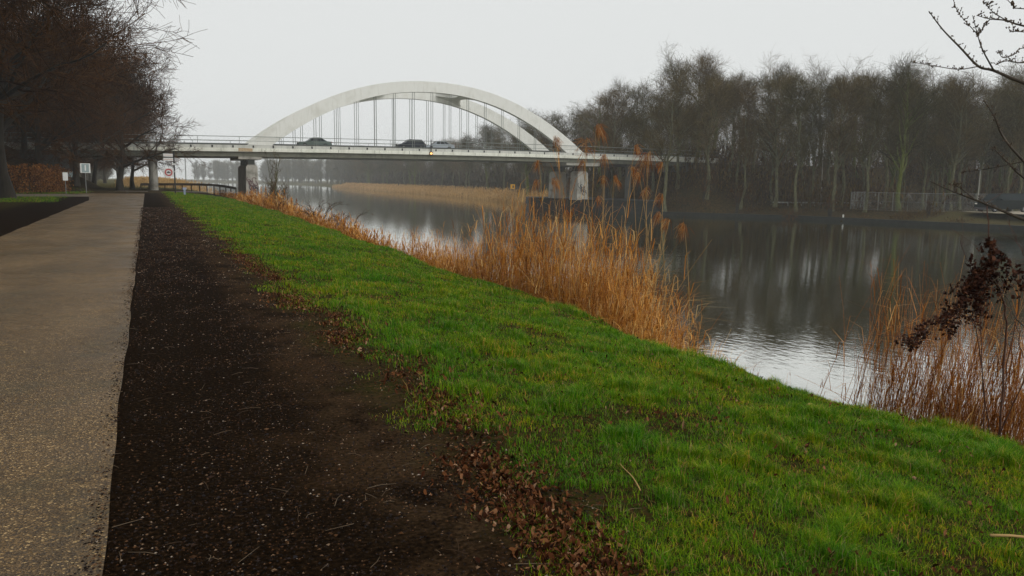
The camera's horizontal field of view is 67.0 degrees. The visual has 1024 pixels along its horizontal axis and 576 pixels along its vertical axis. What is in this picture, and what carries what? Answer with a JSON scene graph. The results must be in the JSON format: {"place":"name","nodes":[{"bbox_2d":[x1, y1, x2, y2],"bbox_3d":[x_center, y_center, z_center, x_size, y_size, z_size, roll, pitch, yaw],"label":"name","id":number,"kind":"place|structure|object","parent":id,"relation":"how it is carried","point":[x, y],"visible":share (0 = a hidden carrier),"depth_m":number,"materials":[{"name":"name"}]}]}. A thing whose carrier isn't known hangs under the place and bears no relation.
{"place":"outdoors","nodes":[
{"label":"outdoors","id":0,"kind":"place"},
{"bbox_2d":[16,194,88,196],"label":"side road","id":1,"kind":"structure","parent":0,"point":[70,195],"depth_m":64.75,"materials":[{"name":"asphalt"}]},
{"bbox_2d":[0,193,143,575],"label":"path","id":2,"kind":"structure","parent":0,"point":[65,276],"depth_m":6.20,"materials":[{"name":"asphalt"}]},
{"bbox_2d":[0,145,1023,575],"bbox_3d":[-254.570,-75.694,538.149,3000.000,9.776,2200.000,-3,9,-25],"label":"ground","id":3,"kind":"structure","parent":0,"point":[16,215],"depth_m":4.82,"materials":[{"name":"plant"}]},
{"bbox_2d":[7,163,30,192],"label":"beech hedge","id":4,"kind":"object","parent":3,"relation":"on","point":[17,183],"visible":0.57,"depth_m":70.47,"materials":[{"name":"brown plant"}]},
{"bbox_2d":[3,68,47,177],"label":"bare tree","id":5,"kind":"object","parent":3,"relation":"on","point":[7,139],"visible":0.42,"depth_m":76.41,"materials":[{"name":"brown plant"}]},
{"bbox_2d":[0,186,92,201],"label":"verge grass","id":6,"kind":"structure","parent":3,"relation":"on","point":[34,198],"depth_m":54.39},
{"bbox_2d":[23,163,73,192],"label":"beech hedge","id":7,"kind":"object","parent":3,"relation":"on","point":[46,179],"visible":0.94,"depth_m":74.23,"materials":[{"name":"brown plant"}]},
{"bbox_2d":[1,8,96,157],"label":"bare tree","id":8,"kind":"object","parent":3,"relation":"on","point":[25,142],"visible":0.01,"depth_m":85.05,"materials":[{"name":"brown plant"}]},
{"bbox_2d":[0,0,111,131],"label":"spreading tree","id":9,"kind":"object","parent":3,"relation":"on","point":[24,23],"visible":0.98,"depth_m":36.02,"materials":[{"name":"brown plant"}]},
{"bbox_2d":[0,2,139,175],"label":"spreading tree","id":10,"kind":"object","parent":3,"relation":"on","point":[58,125],"visible":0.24,"depth_m":76.69,"materials":[{"name":"brown plant"}]},
{"bbox_2d":[4,37,140,185],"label":"round tree","id":11,"kind":"object","parent":3,"relation":"on","point":[75,155],"visible":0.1,"depth_m":81.27,"materials":[{"name":"brown plant"}]},
{"bbox_2d":[46,29,158,184],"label":"bare tree","id":12,"kind":"object","parent":3,"relation":"on","point":[94,175],"visible":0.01,"depth_m":116.01,"materials":[{"name":"brown plant"}]},
{"bbox_2d":[0,0,206,198],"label":"spreading tree","id":13,"kind":"object","parent":3,"relation":"on","point":[105,35],"visible":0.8,"depth_m":52.31,"materials":[{"name":"brown plant"}]},
{"bbox_2d":[79,163,129,180],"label":"misty wood","id":14,"kind":"object","parent":3,"relation":"on","point":[100,175],"visible":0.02,"depth_m":334.01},
{"bbox_2d":[60,41,209,190],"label":"round tree","id":15,"kind":"object","parent":3,"relation":"on","point":[140,87],"visible":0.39,"depth_m":88.67,"materials":[{"name":"brown plant"}]},
{"bbox_2d":[91,77,180,188],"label":"round tree","id":16,"kind":"object","parent":3,"relation":"on","point":[132,184],"visible":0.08,"depth_m":107.56,"materials":[{"name":"brown plant"}]},
{"bbox_2d":[115,175,216,193],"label":"reed belt","id":17,"kind":"object","parent":3,"relation":"on","point":[138,180],"visible":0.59,"depth_m":134.83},
{"bbox_2d":[163,151,176,192],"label":"traffic sign","id":18,"kind":"object","parent":3,"relation":"on","point":[169,172],"visible":0.97,"depth_m":80.08,"materials":[{"name":"white metal"}]},
{"bbox_2d":[140,183,236,195],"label":"guard rail","id":19,"kind":"object","parent":3,"relation":"on","point":[189,184],"visible":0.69,"depth_m":108.94,"materials":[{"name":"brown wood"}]},
{"bbox_2d":[215,186,309,215],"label":"reed bed","id":20,"kind":"object","parent":3,"relation":"on","point":[263,202],"visible":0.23,"depth_m":70.45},
{"bbox_2d":[262,152,286,203],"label":"bare shrub","id":21,"kind":"object","parent":3,"relation":"on","point":[275,181],"visible":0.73,"depth_m":65.03,"materials":[{"name":"brown plant"}]},
{"bbox_2d":[191,145,400,183],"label":"misty wood","id":22,"kind":"object","parent":3,"relation":"on","point":[303,169],"visible":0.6,"depth_m":700.13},
{"bbox_2d":[281,199,406,252],"bbox_3d":[-9.991,-3.106,44.676,4.757,3.798,32.197,-2,8,-22],"label":"reed bed","id":23,"kind":"object","parent":3,"relation":"on","point":[356,233],"visible":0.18,"depth_m":39.18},
{"bbox_2d":[4,81,741,199],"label":"arch bridge","id":24,"kind":"structure","parent":3,"relation":"on","point":[250,152],"depth_m":109.58,"materials":[{"name":"concrete"}]},
{"bbox_2d":[297,137,331,144],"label":"car","id":25,"kind":"object","parent":24,"relation":"on","point":[311,141],"visible":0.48,"depth_m":104.90,"materials":[{"name":"grey paint"}]},
{"bbox_2d":[69,226,681,575],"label":"debris","id":26,"kind":"object","parent":3,"relation":"on","point":[308,433],"visible":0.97,"depth_m":4.25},
{"bbox_2d":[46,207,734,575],"bbox_3d":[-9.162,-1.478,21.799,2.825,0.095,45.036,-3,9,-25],"label":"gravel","id":27,"kind":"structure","parent":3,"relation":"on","point":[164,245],"depth_m":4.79,"materials":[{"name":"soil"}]},
{"bbox_2d":[369,224,500,280],"bbox_3d":[-2.015,-0.499,26.006,4.664,4.031,12.818,-3,9,-25],"label":"reed bed","id":28,"kind":"object","parent":3,"relation":"on","point":[422,255],"visible":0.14,"depth_m":24.28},
{"bbox_2d":[333,182,547,206],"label":"reed belt","id":29,"kind":"object","parent":3,"relation":"on","point":[496,194],"visible":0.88,"depth_m":238.42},
{"bbox_2d":[456,134,478,188],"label":"bare tree","id":30,"kind":"object","parent":3,"relation":"on","point":[470,168],"visible":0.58,"depth_m":258.09,"materials":[{"name":"brown plant"}]},
{"bbox_2d":[467,121,500,189],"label":"bare tree","id":31,"kind":"object","parent":3,"relation":"on","point":[485,165],"visible":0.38,"depth_m":249.80,"materials":[{"name":"brown plant"}]},
{"bbox_2d":[476,125,498,187],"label":"bare tree","id":32,"kind":"object","parent":3,"relation":"on","point":[487,136],"visible":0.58,"depth_m":237.25,"materials":[{"name":"brown plant"}]},
{"bbox_2d":[489,116,515,189],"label":"bare tree","id":33,"kind":"object","parent":3,"relation":"on","point":[499,141],"visible":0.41,"depth_m":230.28,"materials":[{"name":"brown plant"}]},
{"bbox_2d":[505,108,544,197],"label":"bare tree","id":34,"kind":"object","parent":3,"relation":"on","point":[526,165],"visible":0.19,"depth_m":176.41,"materials":[{"name":"brown plant"}]},
{"bbox_2d":[528,116,557,191],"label":"bare tree","id":35,"kind":"object","parent":3,"relation":"on","point":[543,138],"visible":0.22,"depth_m":168.54,"materials":[{"name":"brown plant"}]},
{"bbox_2d":[340,134,770,195],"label":"undergrowth","id":36,"kind":"object","parent":3,"relation":"on","point":[477,178],"visible":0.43,"depth_m":277.40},
{"bbox_2d":[548,101,587,167],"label":"bare tree","id":37,"kind":"object","parent":3,"relation":"on","point":[561,126],"visible":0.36,"depth_m":168.42,"materials":[{"name":"brown plant"}]},
{"bbox_2d":[561,100,598,168],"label":"bare tree","id":38,"kind":"object","parent":3,"relation":"on","point":[575,126],"visible":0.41,"depth_m":167.20,"materials":[{"name":"brown plant"}]},
{"bbox_2d":[572,138,596,294],"bbox_3d":[1.320,-1.158,15.505,0.969,3.663,0.835,-5,10,-37],"label":"tall reed","id":39,"kind":"object","parent":3,"relation":"on","point":[585,155],"visible":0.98,"depth_m":15.28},
{"bbox_2d":[572,100,611,184],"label":"bare tree","id":40,"kind":"object","parent":3,"relation":"on","point":[592,137],"visible":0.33,"depth_m":149.05,"materials":[{"name":"grey plant"}]},
{"bbox_2d":[162,191,1023,575],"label":"grass","id":41,"kind":"structure","parent":3,"relation":"on","point":[996,449],"depth_m":6.06,"materials":[{"name":"plant"}]},
{"bbox_2d":[585,124,609,274],"bbox_3d":[1.735,-1.124,16.805,0.633,4.846,1.052,3,8,16],"label":"tall reed","id":42,"kind":"object","parent":3,"relation":"on","point":[599,129],"visible":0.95,"depth_m":16.68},
{"bbox_2d":[574,89,621,184],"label":"bare tree","id":43,"kind":"object","parent":3,"relation":"on","point":[586,122],"visible":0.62,"depth_m":145.48,"materials":[{"name":"brown plant"}]},
{"bbox_2d":[182,212,1023,575],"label":"leaf litter","id":44,"kind":"object","parent":3,"relation":"on","point":[550,548],"visible":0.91,"depth_m":4.33,"materials":[{"name":"brown plant"}]},
{"bbox_2d":[449,138,759,370],"bbox_3d":[1.902,-0.413,18.353,7.081,6.140,11.297,-3,9,-25],"label":"reed bed","id":45,"kind":"object","parent":3,"relation":"on","point":[603,308],"visible":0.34,"depth_m":16.43,"materials":[{"name":"plant"}]},
{"bbox_2d":[534,293,686,350],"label":"fallen reeds","id":46,"kind":"object","parent":3,"relation":"on","point":[642,334],"visible":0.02,"depth_m":13.77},
{"bbox_2d":[596,85,631,197],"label":"bare tree","id":47,"kind":"object","parent":3,"relation":"on","point":[607,102],"visible":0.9,"depth_m":131.77,"materials":[{"name":"brown plant"}]},
{"bbox_2d":[603,75,638,180],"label":"bare tree","id":48,"kind":"object","parent":3,"relation":"on","point":[622,119],"visible":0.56,"depth_m":139.70,"materials":[{"name":"brown plant"}]},
{"bbox_2d":[615,111,648,170],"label":"bare tree","id":49,"kind":"object","parent":3,"relation":"on","point":[631,149],"visible":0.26,"depth_m":153.68,"materials":[{"name":"brown plant"}]},
{"bbox_2d":[624,80,659,182],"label":"bare tree","id":50,"kind":"object","parent":3,"relation":"on","point":[635,99],"visible":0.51,"depth_m":132.95,"materials":[{"name":"brown plant"}]},
{"bbox_2d":[632,151,659,337],"bbox_3d":[2.507,-0.455,14.328,1.080,4.104,0.541,-2,8,-18],"label":"tall reed","id":51,"kind":"object","parent":3,"relation":"on","point":[645,158],"visible":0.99,"depth_m":14.12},
{"bbox_2d":[618,72,679,193],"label":"bare tree","id":52,"kind":"object","parent":3,"relation":"on","point":[643,146],"visible":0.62,"depth_m":125.22,"materials":[{"name":"brown plant"}]},
{"bbox_2d":[652,211,674,342],"bbox_3d":[2.744,0.034,13.807,0.905,2.806,0.530,-3,9,-25],"label":"tall reed","id":53,"kind":"object","parent":3,"relation":"on","point":[657,217],"visible":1,"depth_m":13.69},
{"bbox_2d":[634,54,706,211],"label":"bare tree","id":54,"kind":"object","parent":3,"relation":"on","point":[680,137],"visible":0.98,"depth_m":114.80,"materials":[{"name":"brown plant"}]},
{"bbox_2d":[641,40,702,189],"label":"bare tree","id":55,"kind":"object","parent":3,"relation":"on","point":[680,116],"visible":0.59,"depth_m":120.74,"materials":[{"name":"brown plant"}]},
{"bbox_2d":[655,53,688,152],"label":"bare tree","id":56,"kind":"object","parent":3,"relation":"on","point":[672,65],"visible":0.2,"depth_m":132.54,"materials":[{"name":"brown plant"}]},
{"bbox_2d":[674,222,692,350],"bbox_3d":[2.657,0.301,12.884,0.381,2.783,0.896,7,10,40],"label":"tall reed","id":57,"kind":"object","parent":3,"relation":"on","point":[682,229],"visible":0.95,"depth_m":12.99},
{"bbox_2d":[667,47,733,157],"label":"bare tree","id":58,"kind":"object","parent":3,"relation":"on","point":[691,86],"visible":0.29,"depth_m":128.68,"materials":[{"name":"brown plant"}]},
{"bbox_2d":[681,53,723,172],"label":"bare tree","id":59,"kind":"object","parent":3,"relation":"on","point":[706,70],"visible":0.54,"depth_m":123.69,"materials":[{"name":"brown plant"}]},
{"bbox_2d":[684,70,737,188],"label":"bare tree","id":60,"kind":"object","parent":3,"relation":"on","point":[702,88],"visible":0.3,"depth_m":116.07,"materials":[{"name":"brown plant"}]},
{"bbox_2d":[687,75,737,199],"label":"bare tree","id":61,"kind":"object","parent":3,"relation":"on","point":[720,93],"visible":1,"depth_m":112.68,"materials":[{"name":"brown plant"}]},
{"bbox_2d":[713,84,754,176],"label":"bare tree","id":62,"kind":"object","parent":3,"relation":"on","point":[730,134],"visible":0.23,"depth_m":123.93,"materials":[{"name":"grey plant"}]},
{"bbox_2d":[718,66,752,163],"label":"bare tree","id":63,"kind":"object","parent":3,"relation":"on","point":[730,79],"visible":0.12,"depth_m":135.15,"materials":[{"name":"brown plant"}]},
{"bbox_2d":[724,63,764,194],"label":"bare tree","id":64,"kind":"object","parent":3,"relation":"on","point":[741,80],"visible":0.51,"depth_m":116.81,"materials":[{"name":"brown plant"}]},
{"bbox_2d":[728,78,769,209],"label":"bare tree","id":65,"kind":"object","parent":3,"relation":"on","point":[747,142],"visible":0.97,"depth_m":112.70,"materials":[{"name":"brown plant"}]},
{"bbox_2d":[732,68,780,177],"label":"bare tree","id":66,"kind":"object","parent":3,"relation":"on","point":[761,86],"visible":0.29,"depth_m":124.20,"materials":[{"name":"brown plant"}]},
{"bbox_2d":[753,74,781,170],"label":"bare tree","id":67,"kind":"object","parent":3,"relation":"on","point":[767,98],"visible":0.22,"depth_m":128.84,"materials":[{"name":"brown plant"}]},
{"bbox_2d":[737,43,806,206],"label":"bare tree","id":68,"kind":"object","parent":3,"relation":"on","point":[776,127],"visible":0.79,"depth_m":112.04,"materials":[{"name":"brown plant"}]},
{"bbox_2d":[749,100,794,204],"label":"bare tree","id":69,"kind":"object","parent":3,"relation":"on","point":[772,165],"visible":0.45,"depth_m":116.54,"materials":[{"name":"grey plant"}]},
{"bbox_2d":[529,207,1023,229],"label":"quay wall","id":70,"kind":"structure","parent":3,"relation":"on","point":[954,224],"depth_m":100.21,"materials":[{"name":"concrete"}]},
{"bbox_2d":[768,55,798,148],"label":"bare tree","id":71,"kind":"object","parent":3,"relation":"on","point":[785,70],"visible":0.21,"depth_m":138.34,"materials":[{"name":"grey plant"}]},
{"bbox_2d":[770,68,811,166],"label":"bare tree","id":72,"kind":"object","parent":3,"relation":"on","point":[790,106],"visible":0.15,"depth_m":133.97,"materials":[{"name":"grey plant"}]},
{"bbox_2d":[566,139,1023,212],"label":"undergrowth","id":73,"kind":"object","parent":3,"relation":"on","point":[785,198],"visible":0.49,"depth_m":125.02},
{"bbox_2d":[773,69,826,212],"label":"bare tree","id":74,"kind":"object","parent":3,"relation":"on","point":[799,110],"visible":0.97,"depth_m":108.39,"materials":[{"name":"grey plant"}]},
{"bbox_2d":[782,74,823,190],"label":"bare tree","id":75,"kind":"object","parent":3,"relation":"on","point":[802,177],"visible":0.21,"depth_m":124.52,"materials":[{"name":"grey plant"}]},
{"bbox_2d":[792,84,837,206],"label":"bare tree","id":76,"kind":"object","parent":3,"relation":"on","point":[822,107],"visible":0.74,"depth_m":112.89,"materials":[{"name":"grey plant"}]},
{"bbox_2d":[797,53,840,165],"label":"bare tree","id":77,"kind":"object","parent":3,"relation":"on","point":[820,75],"visible":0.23,"depth_m":143.75,"materials":[{"name":"grey plant"}]},
{"bbox_2d":[666,179,972,222],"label":"undergrowth","id":78,"kind":"object","parent":3,"relation":"on","point":[903,212],"visible":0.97,"depth_m":106.67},
{"bbox_2d":[811,77,841,165],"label":"bare tree","id":79,"kind":"object","parent":3,"relation":"on","point":[825,85],"visible":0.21,"depth_m":138.80,"materials":[{"name":"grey plant"}]},
{"bbox_2d":[807,66,858,201],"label":"bare tree","id":80,"kind":"object","parent":3,"relation":"on","point":[833,111],"visible":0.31,"depth_m":116.11,"materials":[{"name":"grey plant"}]},
{"bbox_2d":[810,49,874,211],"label":"bare tree","id":81,"kind":"object","parent":3,"relation":"on","point":[841,135],"visible":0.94,"depth_m":105.83,"materials":[{"name":"brown plant"}]},
{"bbox_2d":[822,69,880,207],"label":"bare tree","id":82,"kind":"object","parent":3,"relation":"on","point":[843,161],"visible":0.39,"depth_m":110.16,"materials":[{"name":"grey plant"}]},
{"bbox_2d":[839,77,879,177],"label":"bare tree","id":83,"kind":"object","parent":3,"relation":"on","point":[861,130],"visible":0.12,"depth_m":136.57,"materials":[{"name":"brown plant"}]},
{"bbox_2d":[847,91,885,205],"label":"bare tree","id":84,"kind":"object","parent":3,"relation":"on","point":[861,157],"visible":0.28,"depth_m":122.30,"materials":[{"name":"grey plant"}]},
{"bbox_2d":[842,63,907,211],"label":"bare tree","id":85,"kind":"object","parent":3,"relation":"on","point":[873,86],"visible":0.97,"depth_m":102.91,"materials":[{"name":"grey plant"}]},
{"bbox_2d":[865,70,927,208],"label":"bare tree","id":86,"kind":"object","parent":3,"relation":"on","point":[886,159],"visible":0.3,"depth_m":107.34,"materials":[{"name":"grey plant"}]},
{"bbox_2d":[869,88,936,204],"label":"bare tree","id":87,"kind":"object","parent":3,"relation":"on","point":[893,170],"visible":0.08,"depth_m":120.46,"materials":[{"name":"brown plant"}]},
{"bbox_2d":[870,50,942,207],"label":"bare tree","id":88,"kind":"object","parent":3,"relation":"on","point":[903,179],"visible":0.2,"depth_m":112.01,"materials":[{"name":"grey plant"}]},
{"bbox_2d":[792,247,1023,447],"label":"reed clump","id":89,"kind":"object","parent":3,"relation":"on","point":[957,411],"visible":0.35,"depth_m":8.76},
{"bbox_2d":[867,52,956,211],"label":"bare tree","id":90,"kind":"object","parent":3,"relation":"on","point":[907,126],"visible":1,"depth_m":99.96,"materials":[{"name":"brown plant"}]},
{"bbox_2d":[896,79,960,208],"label":"bare tree","id":91,"kind":"object","parent":3,"relation":"on","point":[925,153],"visible":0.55,"depth_m":107.05,"materials":[{"name":"grey plant"}]},
{"bbox_2d":[850,191,1018,211],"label":"chain link fence","id":92,"kind":"object","parent":3,"relation":"on","point":[864,193],"visible":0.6,"depth_m":101.39,"materials":[{"name":"metal"}]},
{"bbox_2d":[909,55,969,206],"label":"bare tree","id":93,"kind":"object","parent":3,"relation":"on","point":[937,171],"visible":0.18,"depth_m":119.37,"materials":[{"name":"grey plant"}]},
{"bbox_2d":[872,187,1023,437],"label":"withered shrub","id":94,"kind":"object","parent":3,"relation":"on","point":[978,286],"visible":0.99,"depth_m":7.01,"materials":[{"name":"brown plant"}]},
{"bbox_2d":[914,97,982,208],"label":"bare tree","id":95,"kind":"object","parent":3,"relation":"on","point":[942,173],"visible":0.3,"depth_m":111.89,"materials":[{"name":"grey plant"}]},
{"bbox_2d":[925,91,988,205],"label":"bare tree","id":96,"kind":"object","parent":3,"relation":"on","point":[948,174],"visible":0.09,"depth_m":127.04,"materials":[{"name":"brown plant"}]},
{"bbox_2d":[921,65,1008,209],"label":"bare tree","id":97,"kind":"object","parent":3,"relation":"on","point":[967,140],"visible":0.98,"depth_m":104.05,"materials":[{"name":"brown plant"}]},
{"bbox_2d":[910,0,1023,325],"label":"budding tree","id":98,"kind":"object","parent":3,"relation":"on","point":[979,31],"visible":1,"depth_m":4.95,"materials":[{"name":"brown plant"}]},
{"bbox_2d":[938,67,995,209],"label":"bare tree","id":99,"kind":"object","parent":3,"relation":"on","point":[962,165],"visible":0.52,"depth_m":107.20,"materials":[{"name":"grey plant"}]},
{"bbox_2d":[965,61,1022,201],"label":"bare tree","id":100,"kind":"object","parent":3,"relation":"on","point":[991,126],"visible":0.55,"depth_m":111.04,"materials":[{"name":"grey plant"}]},
{"bbox_2d":[972,93,1020,194],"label":"bare tree","id":101,"kind":"object","parent":3,"relation":"on","point":[991,162],"visible":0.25,"depth_m":119.94,"materials":[{"name":"grey plant"}]},
{"bbox_2d":[976,55,1023,192],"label":"bare tree","id":102,"kind":"object","parent":3,"relation":"on","point":[1014,112],"visible":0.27,"depth_m":114.50,"materials":[{"name":"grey plant"}]},
{"bbox_2d":[983,73,1023,209],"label":"bare tree","id":103,"kind":"object","parent":3,"relation":"on","point":[1010,161],"visible":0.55,"depth_m":108.23,"materials":[{"name":"grey plant"}]},
{"bbox_2d":[1001,64,1023,210],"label":"bare tree","id":104,"kind":"object","parent":3,"relation":"on","point":[1020,151],"visible":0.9,"depth_m":102.69,"materials":[{"name":"grey plant"}]},
{"bbox_2d":[2,0,1023,180],"label":"sky","id":105,"kind":"structure","parent":0,"point":[257,63],"materials":[{"name":"white"}]},
{"bbox_2d":[193,182,1023,438],"bbox_3d":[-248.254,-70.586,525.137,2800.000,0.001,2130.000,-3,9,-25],"label":"water","id":106,"kind":"structure","parent":0,"point":[773,284],"depth_m":43.65,"materials":[{"name":"grey liquid"}]},
{"bbox_2d":[525,196,666,214],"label":"concrete platform","id":107,"kind":"structure","parent":106,"relation":"in","point":[635,208],"depth_m":120.58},
{"bbox_2d":[974,211,1023,213],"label":"quay road","id":108,"kind":"structure","parent":0,"point":[1016,212],"depth_m":94.51,"materials":[{"name":"concrete"}]},
{"bbox_2d":[974,193,1023,211],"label":"delivery van","id":109,"kind":"object","parent":108,"relation":"on","point":[1010,201],"visible":0.82,"depth_m":95.29,"materials":[{"name":"paint"}]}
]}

